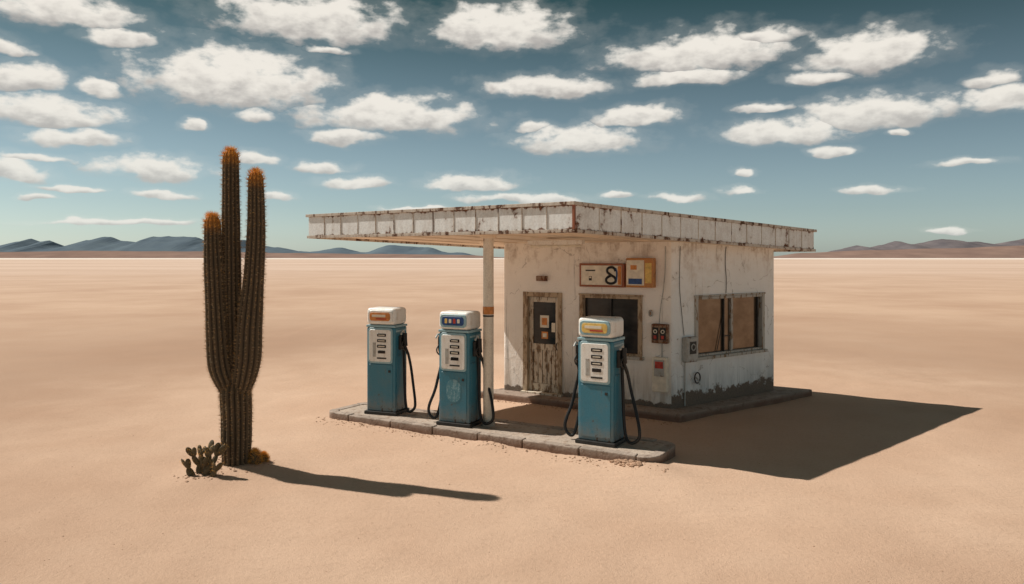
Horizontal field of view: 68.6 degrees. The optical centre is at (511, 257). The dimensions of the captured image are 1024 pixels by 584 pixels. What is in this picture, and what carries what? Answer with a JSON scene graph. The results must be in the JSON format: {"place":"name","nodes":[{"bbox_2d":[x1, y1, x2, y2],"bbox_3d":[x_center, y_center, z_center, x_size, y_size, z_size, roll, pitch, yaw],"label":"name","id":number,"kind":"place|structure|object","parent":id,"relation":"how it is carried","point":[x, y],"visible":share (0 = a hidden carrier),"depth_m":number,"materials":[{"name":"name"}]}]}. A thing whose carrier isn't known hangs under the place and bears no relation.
{"place":"outdoors","nodes":[
{"label":"outdoors","id":0,"kind":"place"},
{"bbox_2d":[0,236,470,254],"bbox_3d":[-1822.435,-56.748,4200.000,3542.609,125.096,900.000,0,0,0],"label":"hills","id":1,"kind":"structure","parent":0,"point":[169,243],"depth_m":4033.01,"materials":[{"name":"stone"}]},
{"bbox_2d":[0,251,503,257],"bbox_3d":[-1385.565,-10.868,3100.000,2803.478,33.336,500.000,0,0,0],"label":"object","id":2,"kind":"structure","parent":0,"point":[121,254],"depth_m":2955.67,"materials":[{"name":"beige sand"}]},
{"bbox_2d":[0,258,1023,583],"bbox_3d":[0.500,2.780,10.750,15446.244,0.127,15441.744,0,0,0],"label":"ground","id":3,"kind":"structure","parent":0,"point":[894,364],"depth_m":10.69,"materials":[{"name":"beige sand"}]},
{"bbox_2d":[179,440,228,476],"bbox_3d":[-3.914,2.577,9.539,0.681,0.490,0.225,0,0,12],"label":"prickly pear cactus","id":4,"kind":"object","parent":3,"relation":"on","point":[206,465],"visible":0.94,"depth_m":9.51,"materials":[{"name":"green plant"}]},
{"bbox_2d":[200,145,268,466],"bbox_3d":[-3.669,0.693,9.966,0.913,4.440,0.526,0,0,0],"label":"columnar cactus","id":5,"kind":"object","parent":3,"relation":"on","point":[233,316],"visible":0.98,"depth_m":9.84,"materials":[{"name":"plant"}]},
{"bbox_2d":[247,447,269,464],"bbox_3d":[-3.382,2.664,10.022,0.257,0.300,0.370,0,0,42],"label":"barrel cactus","id":6,"kind":"object","parent":3,"relation":"on","point":[256,456],"visible":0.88,"depth_m":9.95,"materials":[{"name":"orange plant"}]},
{"bbox_2d":[329,402,674,462],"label":"pump island","id":7,"kind":"structure","parent":3,"relation":"on","point":[545,438],"depth_m":11.33,"materials":[{"name":"concrete"}]},
{"bbox_2d":[364,306,416,415],"bbox_3d":[-2.011,1.762,12.865,0.913,1.805,0.499,0,0,20],"label":"fuel pump","id":8,"kind":"object","parent":7,"relation":"on","point":[387,348],"visible":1,"depth_m":12.72,"materials":[{"name":"metal"}]},
{"bbox_2d":[369,364,392,408],"bbox_3d":[-2.223,2.184,12.719,0.458,0.740,0.012,0,0,20],"label":"service door","id":9,"kind":"structure","parent":8,"relation":"in","point":[380,381],"depth_m":12.71,"materials":[{"name":"blue paint"}]},
{"bbox_2d":[427,310,494,427],"bbox_3d":[-0.791,1.762,12.027,1.222,1.805,0.499,0,0,25],"label":"fuel pump","id":10,"kind":"object","parent":7,"relation":"on","point":[459,348],"visible":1,"depth_m":11.85,"materials":[{"name":"metal"}]},
{"bbox_2d":[441,371,466,419],"bbox_3d":[-0.920,2.184,11.856,0.458,0.740,0.012,0,0,25],"label":"service door","id":11,"kind":"structure","parent":10,"relation":"in","point":[457,410],"depth_m":11.84,"materials":[{"name":"blue paint"}]},
{"bbox_2d":[480,234,496,426],"bbox_3d":[-0.375,1.135,11.930,0.260,3.070,0.260,0,0,0],"label":"canopy post","id":12,"kind":"object","parent":7,"relation":"on","point":[488,310],"visible":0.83,"depth_m":11.86,"materials":[{"name":"white metal"}]},
{"bbox_2d":[563,316,640,447],"bbox_3d":[1.318,1.762,10.829,1.202,1.805,0.499,0,0,30],"label":"fuel pump","id":13,"kind":"object","parent":7,"relation":"on","point":[600,359],"visible":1,"depth_m":10.65,"materials":[{"name":"metal"}]},
{"bbox_2d":[581,384,609,438],"bbox_3d":[1.183,2.184,10.665,0.458,0.740,0.012,0,0,30],"label":"service door","id":14,"kind":"structure","parent":13,"relation":"in","point":[595,405],"depth_m":10.66,"materials":[{"name":"blue paint"}]},
{"bbox_2d":[591,348,601,351],"bbox_3d":[1.196,1.314,10.628,0.170,0.050,0.007,0,0,30],"label":"counter window","id":15,"kind":"structure","parent":13,"relation":"in","point":[592,349],"depth_m":10.63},
{"bbox_2d":[591,355,601,358],"bbox_3d":[1.196,1.409,10.628,0.170,0.050,0.007,0,0,30],"label":"counter window","id":16,"kind":"structure","parent":13,"relation":"in","point":[600,356],"depth_m":10.62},
{"bbox_2d":[591,362,601,365],"bbox_3d":[1.196,1.504,10.628,0.170,0.050,0.007,0,0,30],"label":"counter window","id":17,"kind":"structure","parent":13,"relation":"in","point":[600,364],"depth_m":10.62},
{"bbox_2d":[592,368,600,371],"bbox_3d":[1.196,1.599,10.628,0.140,0.050,0.007,0,0,30],"label":"counter window","id":18,"kind":"structure","parent":13,"relation":"in","point":[593,369],"depth_m":10.63,"materials":[{"name":"black glass"}]},
{"bbox_2d":[4,377,1008,581],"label":"gravel","id":19,"kind":"structure","parent":3,"relation":"on","point":[631,463],"depth_m":10.04,"materials":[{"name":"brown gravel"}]},
{"bbox_2d":[481,386,811,422],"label":"plinth","id":20,"kind":"structure","parent":3,"relation":"on","point":[778,394],"depth_m":14.01,"materials":[{"name":"concrete"}]},
{"bbox_2d":[521,390,562,396],"bbox_3d":[0.614,2.663,14.722,0.888,0.045,0.682,0,0,0],"label":"door sill","id":21,"kind":"structure","parent":20,"relation":"on","point":[542,393],"depth_m":14.67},
{"bbox_2d":[504,242,773,408],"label":"walls","id":22,"kind":"structure","parent":20,"relation":"on","point":[704,272],"depth_m":14.17,"materials":[{"name":"paint"}]},
{"bbox_2d":[536,276,547,280],"bbox_3d":[0.582,0.410,14.654,0.220,0.100,0.090,0,0,33],"label":"lamp box","id":23,"kind":"object","parent":22,"relation":"attached to","point":[541,278],"visible":1,"depth_m":14.61,"materials":[{"name":"brown metal"}]},
{"bbox_2d":[527,292,557,296],"bbox_3d":[0.629,0.726,14.736,0.650,0.088,0.489,0,0,0],"label":"door frame top","id":24,"kind":"object","parent":22,"relation":"attached to","point":[542,294],"depth_m":14.67,"materials":[{"name":"brown wood"}]},
{"bbox_2d":[534,302,555,344],"bbox_3d":[0.648,1.290,14.766,0.430,0.816,0.284,0,0,0],"label":"door pane","id":25,"kind":"object","parent":22,"relation":"attached to","point":[546,308],"visible":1,"depth_m":14.77,"materials":[{"name":"black glass"}]},
{"bbox_2d":[523,292,530,390],"bbox_3d":[0.297,1.677,14.949,0.160,1.995,0.173,0,0,0],"label":"door frame","id":26,"kind":"object","parent":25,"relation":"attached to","point":[525,342],"visible":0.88,"depth_m":14.88,"materials":[{"name":"brown wood"}]},
{"bbox_2d":[540,315,548,327],"bbox_3d":[0.640,1.260,14.761,0.169,0.240,0.111,0,0,0],"label":"door notice","id":27,"kind":"object","parent":25,"relation":"attached to","point":[547,317],"depth_m":14.76,"materials":[{"name":"white paper"}]},
{"bbox_2d":[542,318,546,324],"bbox_3d":[0.638,1.260,14.759,0.101,0.140,0.066,0,0,0],"label":"door notice art","id":28,"kind":"object","parent":27,"relation":"attached to","point":[544,321],"depth_m":14.76},
{"bbox_2d":[541,331,547,338],"bbox_3d":[0.644,1.530,14.759,0.128,0.140,0.084,0,0,0],"label":"door notice","id":29,"kind":"object","parent":25,"relation":"attached to","point":[542,337],"depth_m":14.77,"materials":[{"name":"paper"}]},
{"bbox_2d":[558,293,561,394],"bbox_3d":[0.955,1.677,14.522,0.151,1.995,0.167,0,0,0],"label":"door frame","id":30,"kind":"object","parent":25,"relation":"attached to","point":[560,343],"visible":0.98,"depth_m":14.45,"materials":[{"name":"brown wood"}]},
{"bbox_2d":[353,233,782,249],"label":"canopy slab","id":31,"kind":"structure","parent":22,"relation":"on","point":[497,244],"depth_m":13.36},
{"bbox_2d":[310,238,503,248],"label":"fascia trim","id":32,"kind":"structure","parent":31,"relation":"attached to","point":[401,242],"depth_m":15.15,"materials":[{"name":"white metal"}]},
{"bbox_2d":[368,237,479,243],"bbox_3d":[-1.806,-0.336,14.291,2.964,0.124,0.058,0,0,-40],"label":"soffit batten","id":33,"kind":"object","parent":31,"relation":"attached to","point":[423,240],"visible":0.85,"depth_m":14.35,"materials":[{"name":"beige wood"}]},
{"bbox_2d":[306,201,576,216],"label":"fascia trim","id":34,"kind":"structure","parent":31,"relation":"attached to","point":[456,208],"depth_m":11.85,"materials":[{"name":"white metal"}]},
{"bbox_2d":[307,229,575,237],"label":"fascia trim","id":35,"kind":"structure","parent":31,"relation":"attached to","point":[458,233],"depth_m":11.86,"materials":[{"name":"white metal"}]},
{"bbox_2d":[309,217,323,235],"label":"fascia panel","id":36,"kind":"structure","parent":35,"relation":"on","point":[316,225],"depth_m":13.71,"materials":[{"name":"paint"}]},
{"bbox_2d":[325,216,339,234],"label":"fascia panel","id":37,"kind":"structure","parent":35,"relation":"on","point":[332,225],"depth_m":13.46,"materials":[{"name":"paint"}]},
{"bbox_2d":[341,215,356,234],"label":"fascia panel","id":38,"kind":"structure","parent":35,"relation":"on","point":[348,224],"depth_m":13.21,"materials":[{"name":"paint"}]},
{"bbox_2d":[358,214,374,233],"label":"fascia panel","id":39,"kind":"structure","parent":35,"relation":"on","point":[366,224],"depth_m":12.96,"materials":[{"name":"paint"}]},
{"bbox_2d":[376,213,392,233],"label":"fascia panel","id":40,"kind":"structure","parent":35,"relation":"on","point":[384,223],"depth_m":12.72,"materials":[{"name":"paint"}]},
{"bbox_2d":[394,212,412,232],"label":"fascia panel","id":41,"kind":"structure","parent":35,"relation":"on","point":[403,222],"depth_m":12.46,"materials":[{"name":"paint"}]},
{"bbox_2d":[414,212,431,232],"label":"fascia panel","id":42,"kind":"structure","parent":35,"relation":"on","point":[422,222],"depth_m":12.22,"materials":[{"name":"paint"}]},
{"bbox_2d":[433,211,452,231],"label":"fascia panel","id":43,"kind":"structure","parent":35,"relation":"on","point":[442,221],"depth_m":11.96,"materials":[{"name":"paint"}]},
{"bbox_2d":[454,210,474,231],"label":"fascia panel","id":44,"kind":"structure","parent":35,"relation":"on","point":[464,220],"depth_m":11.71,"materials":[{"name":"paint"}]},
{"bbox_2d":[476,208,497,230],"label":"fascia panel","id":45,"kind":"structure","parent":35,"relation":"on","point":[486,219],"depth_m":11.46,"materials":[{"name":"paint"}]},
{"bbox_2d":[499,207,520,230],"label":"fascia panel","id":46,"kind":"structure","parent":35,"relation":"on","point":[509,219],"depth_m":11.22,"materials":[{"name":"paint"}]},
{"bbox_2d":[522,206,545,229],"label":"fascia panel","id":47,"kind":"structure","parent":35,"relation":"on","point":[533,218],"depth_m":10.96,"materials":[{"name":"paint"}]},
{"bbox_2d":[547,205,571,229],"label":"fascia panel","id":48,"kind":"structure","parent":35,"relation":"on","point":[559,217],"depth_m":10.72,"materials":[{"name":"paint"}]},
{"bbox_2d":[572,205,574,228],"bbox_3d":[0.871,-0.571,10.582,0.038,0.339,0.029,0,0,35],"label":"fascia corner","id":49,"kind":"object","parent":35,"relation":"on","point":[573,216],"visible":1,"depth_m":10.57,"materials":[{"name":"paint"}]},
{"bbox_2d":[403,236,516,242],"bbox_3d":[-1.038,-0.336,13.750,2.964,0.124,0.058,0,0,-40],"label":"soffit batten","id":50,"kind":"object","parent":31,"relation":"on","point":[455,239],"visible":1,"depth_m":13.69,"materials":[{"name":"beige wood"}]},
{"bbox_2d":[445,235,527,240],"bbox_3d":[-0.271,-0.336,13.210,2.964,0.124,0.058,0,0,-40],"label":"soffit batten","id":51,"kind":"object","parent":31,"relation":"on","point":[479,237],"visible":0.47,"depth_m":12.90,"materials":[{"name":"beige wood"}]},
{"bbox_2d":[497,234,602,241],"bbox_3d":[0.497,-0.336,12.669,2.964,0.124,0.058,0,0,-40],"label":"soffit batten","id":52,"kind":"object","parent":31,"relation":"on","point":[545,237],"visible":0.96,"depth_m":12.68,"materials":[{"name":"beige wood"}]},
{"bbox_2d":[528,240,584,244],"bbox_3d":[0.739,-0.255,12.685,1.000,0.070,0.140,0,0,28],"label":"light tray","id":53,"kind":"object","parent":31,"relation":"attached to","point":[539,242],"visible":1,"depth_m":12.63,"materials":[{"name":"white metal"}]},
{"bbox_2d":[531,245,580,246],"bbox_3d":[0.739,-0.190,12.685,0.920,0.038,0.040,0,0,28],"label":"light tube","id":54,"kind":"object","parent":53,"relation":"attached to","point":[555,245],"visible":1,"depth_m":12.66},
{"bbox_2d":[575,205,598,230],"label":"fascia panel","id":55,"kind":"structure","parent":31,"relation":"attached to","point":[586,217],"depth_m":10.74,"materials":[{"name":"paint"}]},
{"bbox_2d":[538,233,650,241],"bbox_3d":[1.264,-0.336,12.129,2.964,0.124,0.058,0,0,-40],"label":"soffit batten","id":56,"kind":"object","parent":31,"relation":"attached to","point":[594,237],"visible":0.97,"depth_m":12.17,"materials":[{"name":"beige wood"}]},
{"bbox_2d":[600,208,620,232],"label":"fascia panel","id":57,"kind":"structure","parent":31,"relation":"attached to","point":[610,220],"depth_m":11.08,"materials":[{"name":"paint"}]},
{"bbox_2d":[622,210,641,233],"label":"fascia panel","id":58,"kind":"structure","parent":31,"relation":"attached to","point":[631,222],"depth_m":11.38,"materials":[{"name":"paint"}]},
{"bbox_2d":[643,213,660,235],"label":"fascia panel","id":59,"kind":"structure","parent":31,"relation":"attached to","point":[651,224],"depth_m":11.68,"materials":[{"name":"paint"}]},
{"bbox_2d":[662,215,679,237],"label":"fascia panel","id":60,"kind":"structure","parent":31,"relation":"attached to","point":[670,226],"depth_m":11.98,"materials":[{"name":"paint"}]},
{"bbox_2d":[681,217,697,238],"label":"fascia panel","id":61,"kind":"structure","parent":31,"relation":"attached to","point":[689,228],"depth_m":12.31,"materials":[{"name":"paint"}]},
{"bbox_2d":[576,229,814,251],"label":"fascia trim","id":62,"kind":"structure","parent":31,"relation":"attached to","point":[677,239],"depth_m":12.22,"materials":[{"name":"white metal"}]},
{"bbox_2d":[577,201,814,231],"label":"fascia trim","id":63,"kind":"structure","parent":31,"relation":"attached to","point":[679,215],"depth_m":12.22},
{"bbox_2d":[699,219,714,240],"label":"fascia panel","id":64,"kind":"structure","parent":31,"relation":"attached to","point":[706,229],"depth_m":12.62,"materials":[{"name":"paint"}]},
{"bbox_2d":[716,221,730,241],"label":"fascia panel","id":65,"kind":"structure","parent":31,"relation":"attached to","point":[723,231],"depth_m":12.93,"materials":[{"name":"paint"}]},
{"bbox_2d":[732,223,745,242],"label":"fascia panel","id":66,"kind":"structure","parent":31,"relation":"attached to","point":[738,233],"depth_m":13.24,"materials":[{"name":"paint"}]},
{"bbox_2d":[747,225,760,244],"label":"fascia panel","id":67,"kind":"structure","parent":31,"relation":"attached to","point":[753,234],"depth_m":13.54,"materials":[{"name":"paint"}]},
{"bbox_2d":[762,226,774,245],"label":"fascia panel","id":68,"kind":"structure","parent":31,"relation":"attached to","point":[768,235],"depth_m":13.87,"materials":[{"name":"paint"}]},
{"bbox_2d":[776,228,787,246],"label":"fascia panel","id":69,"kind":"structure","parent":31,"relation":"attached to","point":[781,237],"depth_m":14.16,"materials":[{"name":"paint"}]},
{"bbox_2d":[789,229,800,247],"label":"fascia panel","id":70,"kind":"structure","parent":31,"relation":"attached to","point":[794,238],"depth_m":14.49,"materials":[{"name":"paint"}]},
{"bbox_2d":[774,249,815,251],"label":"fascia trim","id":71,"kind":"structure","parent":31,"relation":"attached to","point":[784,250],"depth_m":15.22,"materials":[{"name":"beige metal"}]},
{"bbox_2d":[802,231,813,248],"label":"fascia panel","id":72,"kind":"structure","parent":31,"relation":"attached to","point":[808,239],"depth_m":14.81,"materials":[{"name":"paint"}]},
{"bbox_2d":[579,295,584,336],"bbox_3d":[1.351,1.254,14.268,0.151,1.088,0.175,0,0,0],"label":"window frame side","id":73,"kind":"object","parent":22,"relation":"attached to","point":[581,306],"depth_m":14.21,"materials":[{"name":"brown wood"}]},
{"bbox_2d":[579,263,625,287],"bbox_3d":[1.668,0.330,13.921,0.920,0.440,0.129,0,0,33],"label":"wall sign","id":74,"kind":"object","parent":22,"relation":"attached to","point":[602,274],"visible":0.99,"depth_m":13.87,"materials":[{"name":"paint"}]},
{"bbox_2d":[583,295,637,298],"bbox_3d":[1.851,0.736,13.946,1.010,0.048,0.730,0,0,0],"label":"window frame top","id":75,"kind":"object","parent":22,"relation":"attached to","point":[610,297],"depth_m":13.86,"materials":[{"name":"brown wood"}]},
{"bbox_2d":[578,293,642,296],"bbox_3d":[1.827,0.695,13.909,1.134,0.029,0.776,0,0,0],"label":"window head","id":76,"kind":"object","parent":22,"relation":"attached to","point":[610,294],"depth_m":13.86},
{"bbox_2d":[585,298,637,353],"bbox_3d":[1.865,1.260,13.968,0.948,1.020,0.622,0,0,0],"label":"window pane","id":77,"kind":"object","parent":22,"relation":"attached to","point":[626,310],"visible":0.57,"depth_m":13.82,"materials":[{"name":"black glass"}]},
{"bbox_2d":[610,299,611,315],"bbox_3d":[1.850,1.260,13.963,0.024,0.998,0.070,0,0,33],"label":"mullion","id":78,"kind":"object","parent":77,"relation":"attached to","point":[610,307],"visible":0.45,"depth_m":13.94,"materials":[{"name":"metal"}]},
{"bbox_2d":[627,356,643,360],"bbox_3d":[1.838,1.827,13.926,1.233,0.055,0.898,0,0,0],"label":"window sill","id":79,"kind":"structure","parent":22,"relation":"attached to","point":[635,358],"depth_m":13.56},
{"bbox_2d":[638,297,641,356],"bbox_3d":[2.350,1.254,13.621,0.151,1.088,0.175,0,0,0],"label":"window frame side","id":80,"kind":"object","parent":22,"relation":"attached to","point":[639,326],"depth_m":13.55,"materials":[{"name":"wood"}]},
{"bbox_2d":[626,258,655,287],"bbox_3d":[2.310,0.275,13.477,0.520,0.530,0.177,0,0,33],"label":"wall sign","id":81,"kind":"object","parent":22,"relation":"attached to","point":[640,272],"visible":1,"depth_m":13.38,"materials":[{"name":"metal"}]},
{"bbox_2d":[651,323,668,343],"bbox_3d":[2.622,1.350,13.297,0.300,0.340,0.143,0,0,33],"label":"electric meter box","id":82,"kind":"object","parent":22,"relation":"attached to","point":[659,333],"visible":1,"depth_m":13.24,"materials":[{"name":"metal"}]},
{"bbox_2d":[652,357,668,392],"bbox_3d":[2.627,2.075,13.296,0.270,0.610,0.140,0,0,33],"label":"extinguisher cabinet","id":83,"kind":"object","parent":22,"relation":"attached to","point":[660,374],"visible":1,"depth_m":13.24,"materials":[{"name":"white metal"}]},
{"bbox_2d":[659,246,665,323],"bbox_3d":[2.667,0.490,13.330,0.136,1.381,0.019,0,0,33],"label":"conduit","id":84,"kind":"object","parent":22,"relation":"attached to","point":[663,284],"visible":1,"depth_m":13.31,"materials":[{"name":"grey metal"}]},
{"bbox_2d":[679,246,683,332],"bbox_3d":[3.027,0.600,13.384,0.132,1.601,0.010,0,0,-37],"label":"wall cable","id":85,"kind":"object","parent":22,"relation":"attached to","point":[679,289],"depth_m":13.36,"materials":[{"name":"metal"}]},
{"bbox_2d":[682,336,697,405],"bbox_3d":[3.190,2.035,13.421,0.300,1.230,0.158,0,0,-37],"label":"electric meter box","id":86,"kind":"object","parent":22,"relation":"attached to","point":[689,348],"visible":1,"depth_m":13.36,"materials":[{"name":"metal"}]},
{"bbox_2d":[694,297,697,336],"bbox_3d":[3.306,1.264,13.673,0.157,1.088,0.173,0,0,0],"label":"window frame side","id":87,"kind":"object","parent":22,"relation":"attached to","point":[696,316],"depth_m":13.60,"materials":[{"name":"grey wood"}]},
{"bbox_2d":[694,372,700,384],"bbox_3d":[3.354,2.188,13.585,0.144,0.229,0.116,0,0,0],"label":"water tap","id":88,"kind":"object","parent":22,"relation":"attached to","point":[699,379],"visible":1,"depth_m":13.56,"materials":[{"name":"metal"}]},
{"bbox_2d":[725,250,726,290],"bbox_3d":[4.027,0.235,14.142,0.042,0.871,0.012,0,0,-37],"label":"wall cable","id":89,"kind":"object","parent":22,"relation":"attached to","point":[725,270],"depth_m":14.14,"materials":[{"name":"metal"}]},
{"bbox_2d":[698,297,755,353],"bbox_3d":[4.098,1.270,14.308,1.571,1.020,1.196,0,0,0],"label":"window pane","id":90,"kind":"object","parent":22,"relation":"attached to","point":[710,320],"visible":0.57,"depth_m":14.29,"materials":[{"name":"brown glass"}]},
{"bbox_2d":[722,298,724,350],"bbox_3d":[3.986,1.270,14.208,0.024,0.998,0.070,0,0,-37],"label":"mullion","id":91,"kind":"object","parent":90,"relation":"attached to","point":[723,325],"visible":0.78,"depth_m":14.19,"materials":[{"name":"wood"}]},
{"bbox_2d":[729,298,732,349],"bbox_3d":[4.178,1.270,14.353,0.060,0.998,0.070,0,0,-37],"label":"mullion","id":92,"kind":"object","parent":90,"relation":"attached to","point":[731,323],"visible":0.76,"depth_m":14.32,"materials":[{"name":"grey wood"}]},
{"bbox_2d":[756,297,757,346],"bbox_3d":[4.831,1.270,14.848,0.024,0.998,0.070,0,0,-37],"label":"mullion","id":93,"kind":"object","parent":90,"relation":"attached to","point":[756,321],"visible":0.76,"depth_m":14.82,"materials":[{"name":"metal"}]},
{"bbox_2d":[698,347,760,356],"bbox_3d":[4.109,1.790,14.294,1.632,0.039,1.284,0,0,0],"label":"window frame","id":94,"kind":"object","parent":22,"relation":"attached to","point":[726,351],"visible":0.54,"depth_m":14.21,"materials":[{"name":"wood"}]},
{"bbox_2d":[694,292,764,296],"bbox_3d":[4.141,0.705,14.252,1.754,0.029,1.358,0,0,0],"label":"window head","id":95,"kind":"object","parent":22,"relation":"attached to","point":[728,294],"depth_m":14.13},
{"bbox_2d":[698,294,761,299],"bbox_3d":[4.114,0.746,14.288,1.642,0.048,1.297,0,0,0],"label":"window frame top","id":96,"kind":"object","parent":22,"relation":"attached to","point":[730,296],"depth_m":14.22,"materials":[{"name":"grey wood"}]},
{"bbox_2d":[698,349,767,360],"bbox_3d":[4.128,1.837,14.268,1.858,0.055,1.477,0,0,0],"label":"window sill","id":97,"kind":"structure","parent":22,"relation":"attached to","point":[731,354],"depth_m":14.16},
{"bbox_2d":[758,294,764,348],"bbox_3d":[4.924,1.264,14.899,0.157,1.088,0.173,0,0,0],"label":"window frame side","id":98,"kind":"object","parent":22,"relation":"attached to","point":[761,321],"depth_m":14.85,"materials":[{"name":"grey wood"}]},
{"bbox_2d":[0,0,1023,256],"label":"sky","id":99,"kind":"structure","parent":0,"point":[867,123],"materials":[{"name":"blue"}]},
{"bbox_2d":[529,297,533,389],"bbox_3d":[0.394,1.708,14.922,0.095,1.855,0.082,0,0,0],"label":"door stile","id":100,"kind":"object","parent":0,"point":[531,342],"depth_m":14.90,"materials":[{"name":"brown wood"}]},
{"bbox_2d":[534,349,537,382],"bbox_3d":[0.480,2.150,14.873,0.084,0.656,0.065,0,0,0],"label":"door plank","id":101,"kind":"object","parent":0,"point":[535,365],"depth_m":14.86,"materials":[{"name":"brown wood"}]},
{"bbox_2d":[538,350,542,382],"bbox_3d":[0.564,2.150,14.816,0.086,0.656,0.068,0,0,0],"label":"door plank","id":102,"kind":"object","parent":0,"point":[540,366],"depth_m":14.80,"materials":[{"name":"brown wood"}]},
{"bbox_2d":[533,382,555,392],"bbox_3d":[0.645,2.558,14.761,0.444,0.155,0.307,0,0,0],"label":"door rail","id":103,"kind":"object","parent":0,"point":[544,387],"depth_m":14.74,"materials":[{"name":"brown wood"}]},
{"bbox_2d":[533,343,555,350],"bbox_3d":[0.645,1.760,14.761,0.444,0.120,0.307,0,0,0],"label":"door rail","id":104,"kind":"object","parent":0,"point":[540,346],"depth_m":14.74,"materials":[{"name":"brown wood"}]},
{"bbox_2d":[533,297,555,302],"bbox_3d":[0.645,0.830,14.761,0.444,0.100,0.307,0,0,0],"label":"door rail","id":105,"kind":"object","parent":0,"point":[545,299],"depth_m":14.74,"materials":[{"name":"brown wood"}]},
{"bbox_2d":[543,350,546,383],"bbox_3d":[0.649,2.150,14.761,0.085,0.656,0.067,0,0,0],"label":"door plank","id":106,"kind":"object","parent":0,"point":[545,366],"depth_m":14.74,"materials":[{"name":"brown wood"}]},
{"bbox_2d":[547,350,551,383],"bbox_3d":[0.735,2.150,14.708,0.083,0.656,0.064,0,0,0],"label":"door plank","id":107,"kind":"object","parent":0,"point":[549,366],"depth_m":14.70,"materials":[{"name":"brown wood"}]},
{"bbox_2d":[552,351,555,384],"bbox_3d":[0.818,2.150,14.650,0.086,0.656,0.069,0,0,0],"label":"door plank","id":108,"kind":"object","parent":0,"point":[554,367],"depth_m":14.63,"materials":[{"name":"brown wood"}]},
{"bbox_2d":[556,297,557,392],"bbox_3d":[0.895,1.708,14.597,0.095,1.855,0.082,0,0,0],"label":"door stile","id":109,"kind":"object","parent":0,"point":[557,344],"depth_m":14.58,"materials":[{"name":"brown wood"}]},
{"bbox_2d":[716,316,722,350],"bbox_3d":[3.916,1.405,14.135,0.174,0.714,0.136,0,0,0],"label":"window stay","id":110,"kind":"object","parent":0,"point":[720,333],"depth_m":14.13,"materials":[{"name":"black metal"}]},
{"bbox_2d":[774,246,1023,257],"bbox_3d":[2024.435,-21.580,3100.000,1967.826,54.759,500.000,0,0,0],"label":"hills","id":111,"kind":"structure","parent":0,"point":[1000,252],"depth_m":2967.17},
{"bbox_2d":[829,239,1023,251],"bbox_3d":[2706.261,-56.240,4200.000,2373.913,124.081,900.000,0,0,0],"label":"hills","id":112,"kind":"structure","parent":0,"point":[938,243],"depth_m":4094.98,"materials":[{"name":"stone"}]}
]}

